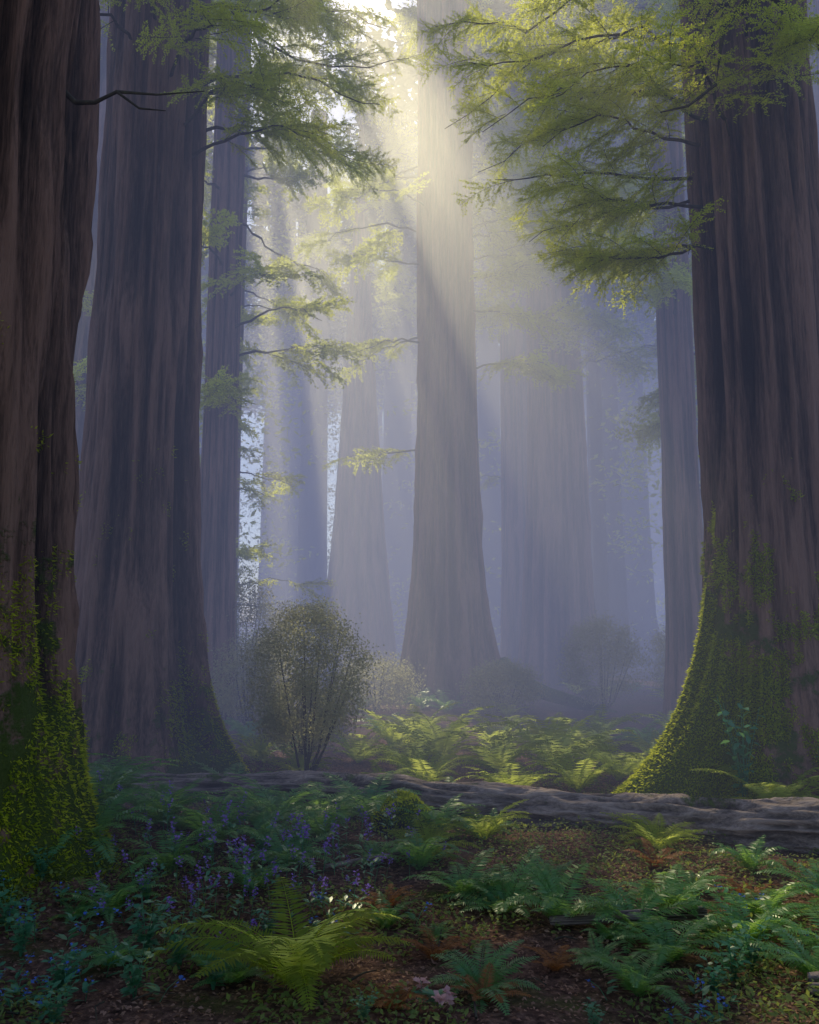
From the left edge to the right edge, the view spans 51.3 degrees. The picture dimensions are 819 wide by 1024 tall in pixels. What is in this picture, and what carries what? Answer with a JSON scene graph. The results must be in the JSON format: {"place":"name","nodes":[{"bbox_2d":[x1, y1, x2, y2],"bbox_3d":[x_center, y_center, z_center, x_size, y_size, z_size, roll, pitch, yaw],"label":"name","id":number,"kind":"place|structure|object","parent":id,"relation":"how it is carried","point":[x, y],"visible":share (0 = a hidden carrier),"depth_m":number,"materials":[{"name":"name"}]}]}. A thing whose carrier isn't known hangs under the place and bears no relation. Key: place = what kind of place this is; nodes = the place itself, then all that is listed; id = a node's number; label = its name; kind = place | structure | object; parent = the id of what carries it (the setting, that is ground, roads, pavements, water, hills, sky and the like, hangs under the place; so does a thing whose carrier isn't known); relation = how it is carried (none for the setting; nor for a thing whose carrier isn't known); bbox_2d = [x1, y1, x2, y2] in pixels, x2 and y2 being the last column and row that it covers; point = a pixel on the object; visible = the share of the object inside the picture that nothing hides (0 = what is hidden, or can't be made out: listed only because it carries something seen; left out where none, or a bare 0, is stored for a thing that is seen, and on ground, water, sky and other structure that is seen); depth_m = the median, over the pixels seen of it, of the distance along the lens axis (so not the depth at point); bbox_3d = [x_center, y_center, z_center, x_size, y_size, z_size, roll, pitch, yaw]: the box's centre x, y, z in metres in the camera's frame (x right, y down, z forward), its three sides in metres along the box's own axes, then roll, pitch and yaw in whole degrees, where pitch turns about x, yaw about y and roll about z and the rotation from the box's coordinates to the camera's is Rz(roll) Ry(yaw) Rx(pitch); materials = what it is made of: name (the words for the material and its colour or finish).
{"place":"outdoors","nodes":[
{"label":"outdoors","id":0,"kind":"place"},
{"bbox_2d":[0,622,818,1023],"bbox_3d":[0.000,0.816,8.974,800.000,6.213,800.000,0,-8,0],"label":"ground","id":1,"kind":"structure","parent":0,"point":[642,700],"depth_m":7.26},
{"bbox_2d":[5,900,45,956],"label":"broadleaf plant","id":2,"kind":"object","parent":1,"relation":"on","point":[19,940],"visible":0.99,"depth_m":6.59,"materials":[{"name":"green plant"}]},
{"bbox_2d":[0,961,99,1016],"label":"plant","id":3,"kind":"object","parent":1,"relation":"on","point":[72,975],"visible":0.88,"depth_m":5.90,"materials":[{"name":"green plant"}]},
{"bbox_2d":[34,978,79,1022],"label":"broadleaf plant","id":4,"kind":"object","parent":1,"relation":"on","point":[58,1010],"visible":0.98,"depth_m":5.51,"materials":[{"name":"green plant"}]},
{"bbox_2d":[41,942,84,992],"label":"broadleaf plant","id":5,"kind":"object","parent":1,"relation":"on","point":[59,975],"visible":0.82,"depth_m":6.11,"materials":[{"name":"green plant"}]},
{"bbox_2d":[12,887,132,949],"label":"blue wildflower","id":6,"kind":"object","parent":1,"relation":"on","point":[82,927],"visible":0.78,"depth_m":6.83,"materials":[{"name":"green plant"}]},
{"bbox_2d":[5,943,185,1023],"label":"plant","id":7,"kind":"object","parent":1,"relation":"on","point":[84,954],"visible":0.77,"depth_m":5.90,"materials":[{"name":"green plant"}]},
{"bbox_2d":[0,0,204,903],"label":"redwood tree","id":8,"kind":"object","parent":1,"relation":"on","point":[51,99],"visible":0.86,"depth_m":9.12,"materials":[{"name":"brown plant"}]},
{"bbox_2d":[48,786,163,863],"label":"sword fern","id":9,"kind":"object","parent":1,"relation":"on","point":[107,817],"visible":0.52,"depth_m":8.64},
{"bbox_2d":[53,872,167,923],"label":"sword fern","id":10,"kind":"object","parent":1,"relation":"on","point":[120,893],"visible":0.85,"depth_m":7.48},
{"bbox_2d":[72,928,158,968],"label":"sword fern","id":11,"kind":"object","parent":1,"relation":"on","point":[100,955],"visible":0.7,"depth_m":6.49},
{"bbox_2d":[90,756,177,810],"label":"sword fern","id":12,"kind":"object","parent":1,"relation":"on","point":[109,789],"visible":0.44,"depth_m":10.13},
{"bbox_2d":[107,940,165,997],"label":"broadleaf plant","id":13,"kind":"object","parent":1,"relation":"on","point":[135,979],"visible":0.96,"depth_m":5.89,"materials":[{"name":"green plant"}]},
{"bbox_2d":[73,0,212,470],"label":"redwood tree","id":14,"kind":"object","parent":1,"relation":"on","point":[80,363],"visible":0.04,"depth_m":28.20,"materials":[{"name":"brown plant"}]},
{"bbox_2d":[75,804,220,885],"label":"purple wildflower","id":15,"kind":"object","parent":1,"relation":"on","point":[213,838],"visible":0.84,"depth_m":8.54,"materials":[{"name":"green plant"}]},
{"bbox_2d":[120,891,177,949],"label":"broadleaf plant","id":16,"kind":"object","parent":1,"relation":"on","point":[149,934],"visible":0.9,"depth_m":6.79,"materials":[{"name":"green plant"}]},
{"bbox_2d":[111,777,225,825],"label":"sword fern","id":17,"kind":"object","parent":1,"relation":"on","point":[153,800],"visible":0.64,"depth_m":10.01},
{"bbox_2d":[114,823,234,878],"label":"sword fern","id":18,"kind":"object","parent":1,"relation":"on","point":[163,858],"visible":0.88,"depth_m":8.59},
{"bbox_2d":[153,911,212,968],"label":"broadleaf plant","id":19,"kind":"object","parent":1,"relation":"on","point":[174,937],"visible":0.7,"depth_m":6.47,"materials":[{"name":"green plant"}]},
{"bbox_2d":[97,855,297,944],"bbox_3d":[-1.797,3.329,7.291,1.295,0.416,1.250,-6,-10,36],"label":"purple wildflower","id":20,"kind":"object","parent":1,"relation":"on","point":[196,905],"visible":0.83,"depth_m":7.44,"materials":[{"name":"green plant"}]},
{"bbox_2d":[152,793,273,845],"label":"sword fern","id":21,"kind":"object","parent":1,"relation":"on","point":[196,824],"visible":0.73,"depth_m":9.50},
{"bbox_2d":[190,949,273,988],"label":"sword fern","id":22,"kind":"object","parent":1,"relation":"on","point":[231,975],"visible":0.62,"depth_m":6.18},
{"bbox_2d":[135,820,340,913],"bbox_3d":[-1.556,3.357,8.138,1.619,0.519,1.562,-1,-8,7],"label":"purple wildflower","id":23,"kind":"object","parent":1,"relation":"on","point":[245,863],"visible":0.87,"depth_m":8.08,"materials":[{"name":"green plant"}]},
{"bbox_2d":[201,852,296,891],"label":"sword fern","id":24,"kind":"object","parent":1,"relation":"on","point":[261,875],"visible":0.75,"depth_m":8.19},
{"bbox_2d":[209,630,294,730],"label":"rounded shrub","id":25,"kind":"object","parent":1,"relation":"on","point":[223,701],"visible":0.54,"depth_m":21.29,"materials":[{"name":"green plant"}]},
{"bbox_2d":[211,574,295,718],"bbox_3d":[-4.848,3.882,24.692,3.521,4.256,3.468,0,-8,0],"label":"rounded shrub","id":26,"kind":"object","parent":1,"relation":"on","point":[238,591],"visible":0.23,"depth_m":24.64,"materials":[{"name":"green plant"}]},
{"bbox_2d":[74,0,437,782],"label":"redwood tree","id":27,"kind":"object","parent":1,"relation":"on","point":[142,668],"visible":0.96,"depth_m":14.96,"materials":[{"name":"brown plant"}]},
{"bbox_2d":[230,733,291,762],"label":"sword fern","id":28,"kind":"object","parent":1,"relation":"on","point":[260,751],"visible":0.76,"depth_m":15.74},
{"bbox_2d":[227,808,302,843],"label":"sword fern","id":29,"kind":"object","parent":1,"relation":"on","point":[260,823],"visible":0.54,"depth_m":9.74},
{"bbox_2d":[199,2,338,678],"bbox_3d":[-5.172,-10.029,30.669,5.472,34.600,5.680,0,-8,0],"label":"hemlock tree","id":30,"kind":"object","parent":1,"relation":"on","point":[245,552],"visible":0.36,"depth_m":29.42,"materials":[{"name":"green plant"}]},
{"bbox_2d":[145,877,409,1010],"bbox_3d":[-0.956,3.080,6.075,1.902,0.737,1.638,-2,-8,4],"label":"sword fern","id":31,"kind":"object","parent":1,"relation":"on","point":[311,956],"visible":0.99,"depth_m":5.99,"materials":[{"name":"plant"}]},
{"bbox_2d":[217,776,348,827],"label":"sword fern","id":32,"kind":"object","parent":1,"relation":"on","point":[284,800],"visible":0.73,"depth_m":10.82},
{"bbox_2d":[226,819,343,871],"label":"sword fern","id":33,"kind":"object","parent":1,"relation":"on","point":[277,847],"visible":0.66,"depth_m":9.12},
{"bbox_2d":[206,837,378,919],"bbox_3d":[-1.032,3.432,8.038,1.457,0.467,1.406,0,-8,3],"label":"purple wildflower","id":34,"kind":"object","parent":1,"relation":"on","point":[370,864],"visible":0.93,"depth_m":7.67,"materials":[{"name":"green plant"}]},
{"bbox_2d":[199,0,395,726],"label":"redwood tree","id":35,"kind":"object","parent":1,"relation":"on","point":[221,389],"visible":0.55,"depth_m":24.31,"materials":[{"name":"brown plant"}]},
{"bbox_2d":[206,818,388,887],"bbox_3d":[-1.183,3.467,8.802,1.562,0.519,1.619,4,-9,-24],"label":"purple wildflower","id":36,"kind":"object","parent":1,"relation":"on","point":[376,860],"visible":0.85,"depth_m":8.54,"materials":[{"name":"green plant"}]},
{"bbox_2d":[258,671,342,758],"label":"rounded shrub","id":37,"kind":"object","parent":1,"relation":"on","point":[299,748],"visible":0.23,"depth_m":15.21,"materials":[{"name":"green plant"}]},
{"bbox_2d":[226,590,386,770],"bbox_3d":[-1.766,2.981,14.562,2.754,3.276,2.855,0,-8,0],"label":"rounded shrub","id":38,"kind":"object","parent":1,"relation":"on","point":[275,717],"visible":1,"depth_m":14.17,"materials":[{"name":"green plant"}]},
{"bbox_2d":[254,788,376,848],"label":"sword fern","id":39,"kind":"object","parent":1,"relation":"on","point":[313,820],"visible":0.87,"depth_m":10.05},
{"bbox_2d":[244,802,415,872],"bbox_3d":[-0.926,3.585,9.694,1.562,0.519,1.619,5,-10,-33],"label":"purple wildflower","id":40,"kind":"object","parent":1,"relation":"on","point":[332,821],"visible":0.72,"depth_m":9.49,"materials":[{"name":"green plant"}]},
{"bbox_2d":[269,90,417,670],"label":"redwood tree","id":41,"kind":"object","parent":1,"relation":"on","point":[358,570],"visible":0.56,"depth_m":58.00,"materials":[{"name":"brown plant"}]},
{"bbox_2d":[207,0,657,422],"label":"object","id":42,"kind":"object","parent":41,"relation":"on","point":[405,82],"visible":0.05,"depth_m":76.17,"materials":[{"name":"white"}]},
{"bbox_2d":[306,771,421,819],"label":"sword fern","id":43,"kind":"object","parent":1,"relation":"on","point":[371,804],"visible":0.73,"depth_m":11.42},
{"bbox_2d":[326,732,408,762],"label":"sword fern","id":44,"kind":"object","parent":1,"relation":"on","point":[354,748],"visible":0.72,"depth_m":16.51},
{"bbox_2d":[348,891,418,927],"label":"sword fern","id":45,"kind":"object","parent":1,"relation":"on","point":[388,911],"visible":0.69,"depth_m":7.42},
{"bbox_2d":[333,650,434,712],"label":"rounded shrub","id":46,"kind":"object","parent":1,"relation":"on","point":[397,679],"visible":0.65,"depth_m":26.12,"materials":[{"name":"green plant"}]},
{"bbox_2d":[345,980,428,1011],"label":"dry fern","id":47,"kind":"object","parent":1,"relation":"on","point":[379,1003],"visible":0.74,"depth_m":5.73,"materials":[{"name":"orange plant"}]},
{"bbox_2d":[346,708,440,748],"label":"sword fern","id":48,"kind":"object","parent":1,"relation":"on","point":[390,737],"visible":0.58,"depth_m":17.78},
{"bbox_2d":[370,789,434,836],"bbox_3d":[-0.048,3.991,10.714,0.913,0.972,0.814,0,-8,0],"label":"mossy boulder","id":49,"kind":"object","parent":1,"relation":"on","point":[403,819],"visible":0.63,"depth_m":10.55,"materials":[{"name":"green plant"}]},
{"bbox_2d":[357,736,453,774],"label":"sword fern","id":50,"kind":"object","parent":1,"relation":"on","point":[391,751],"visible":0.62,"depth_m":15.24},
{"bbox_2d":[0,755,818,1023],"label":"ground cover","id":51,"kind":"object","parent":1,"relation":"on","point":[788,997],"visible":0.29,"depth_m":7.44,"materials":[{"name":"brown plant"}]},
{"bbox_2d":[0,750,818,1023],"bbox_3d":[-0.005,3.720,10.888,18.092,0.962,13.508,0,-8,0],"label":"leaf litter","id":52,"kind":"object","parent":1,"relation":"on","point":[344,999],"visible":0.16,"depth_m":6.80,"materials":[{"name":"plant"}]},
{"bbox_2d":[0,773,818,1022],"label":"fallen twigs","id":53,"kind":"object","parent":1,"relation":"on","point":[319,997],"depth_m":7.29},
{"bbox_2d":[365,702,458,740],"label":"sword fern","id":54,"kind":"object","parent":1,"relation":"on","point":[417,717],"visible":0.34,"depth_m":19.43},
{"bbox_2d":[367,831,472,869],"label":"sword fern","id":55,"kind":"object","parent":1,"relation":"on","point":[421,860],"visible":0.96,"depth_m":8.94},
{"bbox_2d":[370,745,479,781],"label":"sword fern","id":56,"kind":"object","parent":1,"relation":"on","point":[435,771],"visible":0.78,"depth_m":13.91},
{"bbox_2d":[383,815,480,864],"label":"sword fern","id":57,"kind":"object","parent":1,"relation":"on","point":[427,835],"visible":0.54,"depth_m":9.60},
{"bbox_2d":[381,793,484,833],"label":"sword fern","id":58,"kind":"object","parent":1,"relation":"on","point":[433,815],"visible":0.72,"depth_m":10.47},
{"bbox_2d":[411,976,457,1009],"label":"pink flower","id":59,"kind":"object","parent":1,"relation":"on","point":[440,996],"visible":0.98,"depth_m":5.62,"materials":[{"name":"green plant"}]},
{"bbox_2d":[399,925,482,960],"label":"dry fern","id":60,"kind":"object","parent":1,"relation":"on","point":[436,950],"visible":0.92,"depth_m":6.82,"materials":[{"name":"orange plant"}]},
{"bbox_2d":[364,706,519,759],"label":"sword fern","id":61,"kind":"object","parent":1,"relation":"on","point":[445,746],"visible":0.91,"depth_m":16.55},
{"bbox_2d":[199,0,703,675],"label":"distant trees","id":62,"kind":"object","parent":1,"relation":"on","point":[625,490],"visible":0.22,"depth_m":71.00,"materials":[{"name":"grey plant"}]},
{"bbox_2d":[293,0,617,712],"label":"redwood tree","id":63,"kind":"object","parent":1,"relation":"on","point":[449,633],"visible":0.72,"depth_m":31.16,"materials":[{"name":"brown plant"}]},
{"bbox_2d":[402,848,517,896],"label":"sword fern","id":64,"kind":"object","parent":1,"relation":"on","point":[464,880],"visible":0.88,"depth_m":8.27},
{"bbox_2d":[121,770,818,853],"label":"fallen log","id":65,"kind":"object","parent":1,"relation":"on","point":[789,822],"visible":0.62,"depth_m":10.84,"materials":[{"name":"wood"}]},
{"bbox_2d":[430,799,530,839],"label":"sword fern","id":66,"kind":"object","parent":1,"relation":"on","point":[481,825],"visible":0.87,"depth_m":10.10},
{"bbox_2d":[428,939,539,1015],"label":"sword fern","id":67,"kind":"object","parent":1,"relation":"on","point":[461,968],"visible":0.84,"depth_m":6.04,"materials":[{"name":"plant"}]},
{"bbox_2d":[449,962,531,1004],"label":"dry fern","id":68,"kind":"object","parent":1,"relation":"on","point":[485,971],"visible":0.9,"depth_m":5.84,"materials":[{"name":"orange plant"}]},
{"bbox_2d":[460,713,533,748],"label":"sword fern","id":69,"kind":"object","parent":1,"relation":"on","point":[489,733],"visible":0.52,"depth_m":18.43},
{"bbox_2d":[444,729,554,774],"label":"sword fern","id":70,"kind":"object","parent":1,"relation":"on","point":[497,760],"visible":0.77,"depth_m":14.78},
{"bbox_2d":[453,655,551,716],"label":"rounded shrub","id":71,"kind":"object","parent":1,"relation":"on","point":[487,673],"visible":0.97,"depth_m":25.16,"materials":[{"name":"green plant"}]},
{"bbox_2d":[480,0,527,664],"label":"redwood tree","id":72,"kind":"object","parent":1,"relation":"on","point":[513,416],"visible":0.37,"depth_m":50.05,"materials":[{"name":"brown plant"}]},
{"bbox_2d":[435,845,574,916],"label":"sword fern","id":73,"kind":"object","parent":1,"relation":"on","point":[496,904],"visible":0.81,"depth_m":7.94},
{"bbox_2d":[453,763,558,785],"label":"sword fern","id":74,"kind":"object","parent":1,"relation":"on","point":[493,777],"visible":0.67,"depth_m":12.56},
{"bbox_2d":[409,0,693,686],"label":"redwood tree","id":75,"kind":"object","parent":1,"relation":"on","point":[558,588],"visible":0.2,"depth_m":41.28,"materials":[{"name":"brown plant"}]},
{"bbox_2d":[521,945,581,971],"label":"dry fern","id":76,"kind":"object","parent":1,"relation":"on","point":[556,965],"visible":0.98,"depth_m":6.53,"materials":[{"name":"orange plant"}]},
{"bbox_2d":[475,714,634,772],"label":"sword fern","id":77,"kind":"object","parent":1,"relation":"on","point":[547,733],"visible":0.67,"depth_m":15.61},
{"bbox_2d":[504,859,628,925],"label":"sword fern","id":78,"kind":"object","parent":1,"relation":"on","point":[554,905],"visible":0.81,"depth_m":7.54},
{"bbox_2d":[518,746,638,792],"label":"sword fern","id":79,"kind":"object","parent":1,"relation":"on","point":[571,775],"visible":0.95,"depth_m":13.18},
{"bbox_2d":[566,930,627,968],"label":"sword fern","id":80,"kind":"object","parent":1,"relation":"on","point":[597,948],"visible":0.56,"depth_m":6.58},
{"bbox_2d":[494,0,703,720],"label":"redwood tree","id":81,"kind":"object","parent":1,"relation":"on","point":[673,430],"visible":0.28,"depth_m":24.20,"materials":[{"name":"brown plant"}]},
{"bbox_2d":[555,704,642,743],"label":"sword fern","id":82,"kind":"object","parent":1,"relation":"on","point":[616,722],"visible":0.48,"depth_m":19.11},
{"bbox_2d":[552,609,651,711],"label":"rounded shrub","id":83,"kind":"object","parent":1,"relation":"on","point":[585,635],"visible":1,"depth_m":26.28,"materials":[{"name":"green plant"}]},
{"bbox_2d":[556,733,647,780],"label":"sword fern","id":84,"kind":"object","parent":1,"relation":"on","point":[604,754],"visible":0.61,"depth_m":14.23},
{"bbox_2d":[411,0,818,798],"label":"redwood tree","id":85,"kind":"object","parent":1,"relation":"on","point":[745,106],"visible":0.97,"depth_m":13.11,"materials":[{"name":"brown plant"}]},
{"bbox_2d":[573,947,698,1013],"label":"sword fern","id":86,"kind":"object","parent":1,"relation":"on","point":[637,982],"visible":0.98,"depth_m":5.98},
{"bbox_2d":[570,878,709,953],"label":"sword fern","id":87,"kind":"object","parent":1,"relation":"on","point":[629,906],"visible":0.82,"depth_m":7.32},
{"bbox_2d":[636,625,664,700],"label":"rounded shrub","id":88,"kind":"object","parent":1,"relation":"on","point":[661,650],"visible":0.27,"depth_m":29.73,"materials":[{"name":"green plant"}]},
{"bbox_2d":[600,812,705,849],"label":"sword fern","id":89,"kind":"object","parent":1,"relation":"on","point":[651,838],"visible":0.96,"depth_m":9.92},
{"bbox_2d":[624,837,693,867],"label":"dry fern","id":90,"kind":"object","parent":1,"relation":"on","point":[658,861],"visible":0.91,"depth_m":9.10,"materials":[{"name":"orange plant"}]},
{"bbox_2d":[587,973,739,1023],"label":"blue wildflower","id":91,"kind":"object","parent":1,"relation":"on","point":[705,990],"visible":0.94,"depth_m":5.69,"materials":[{"name":"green plant"}]},
{"bbox_2d":[612,864,736,914],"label":"sword fern","id":92,"kind":"object","parent":1,"relation":"on","point":[671,879],"visible":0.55,"depth_m":7.83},
{"bbox_2d":[596,912,753,966],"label":"sword fern","id":93,"kind":"object","parent":1,"relation":"on","point":[674,946],"visible":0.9,"depth_m":6.59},
{"bbox_2d":[696,956,730,997],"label":"broadleaf plant","id":94,"kind":"object","parent":1,"relation":"on","point":[717,969],"visible":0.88,"depth_m":5.89,"materials":[{"name":"green plant"}]},
{"bbox_2d":[710,929,751,983],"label":"broadleaf plant","id":95,"kind":"object","parent":1,"relation":"on","point":[731,956],"visible":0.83,"depth_m":6.18,"materials":[{"name":"green plant"}]},
{"bbox_2d":[714,697,764,796],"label":"broadleaf plant","id":96,"kind":"object","parent":1,"relation":"on","point":[737,765],"visible":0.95,"depth_m":11.65,"materials":[{"name":"green plant"}]},
{"bbox_2d":[671,887,813,952],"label":"sword fern","id":97,"kind":"object","parent":1,"relation":"on","point":[778,911],"visible":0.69,"depth_m":7.07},
{"bbox_2d":[710,835,787,873],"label":"sword fern","id":98,"kind":"object","parent":1,"relation":"on","point":[747,856],"visible":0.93,"depth_m":8.94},
{"bbox_2d":[724,914,779,970],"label":"broadleaf plant","id":99,"kind":"object","parent":1,"relation":"on","point":[752,958],"visible":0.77,"depth_m":6.51,"materials":[{"name":"green plant"}]},
{"bbox_2d":[690,762,818,799],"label":"sword fern","id":100,"kind":"object","parent":1,"relation":"on","point":[768,788],"visible":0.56,"depth_m":11.29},
{"bbox_2d":[711,882,817,915],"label":"sword fern","id":101,"kind":"object","parent":1,"relation":"on","point":[769,900],"visible":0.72,"depth_m":7.62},
{"bbox_2d":[743,922,818,981],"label":"sword fern","id":102,"kind":"object","parent":1,"relation":"on","point":[808,965],"visible":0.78,"depth_m":6.18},
{"bbox_2d":[753,857,818,918],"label":"sword fern","id":103,"kind":"object","parent":1,"relation":"on","point":[814,885],"visible":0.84,"depth_m":8.02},
{"bbox_2d":[757,905,818,951],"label":"sword fern","id":104,"kind":"object","parent":1,"relation":"on","point":[808,938],"visible":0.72,"depth_m":6.67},
{"bbox_2d":[807,0,818,152],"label":"redwood tree","id":105,"kind":"object","parent":1,"relation":"on","point":[815,9],"visible":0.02,"depth_m":36.97,"materials":[{"name":"brown plant"}]},
{"bbox_2d":[212,0,655,621],"label":"sky","id":106,"kind":"structure","parent":0,"point":[378,6],"materials":[{"name":"white"}]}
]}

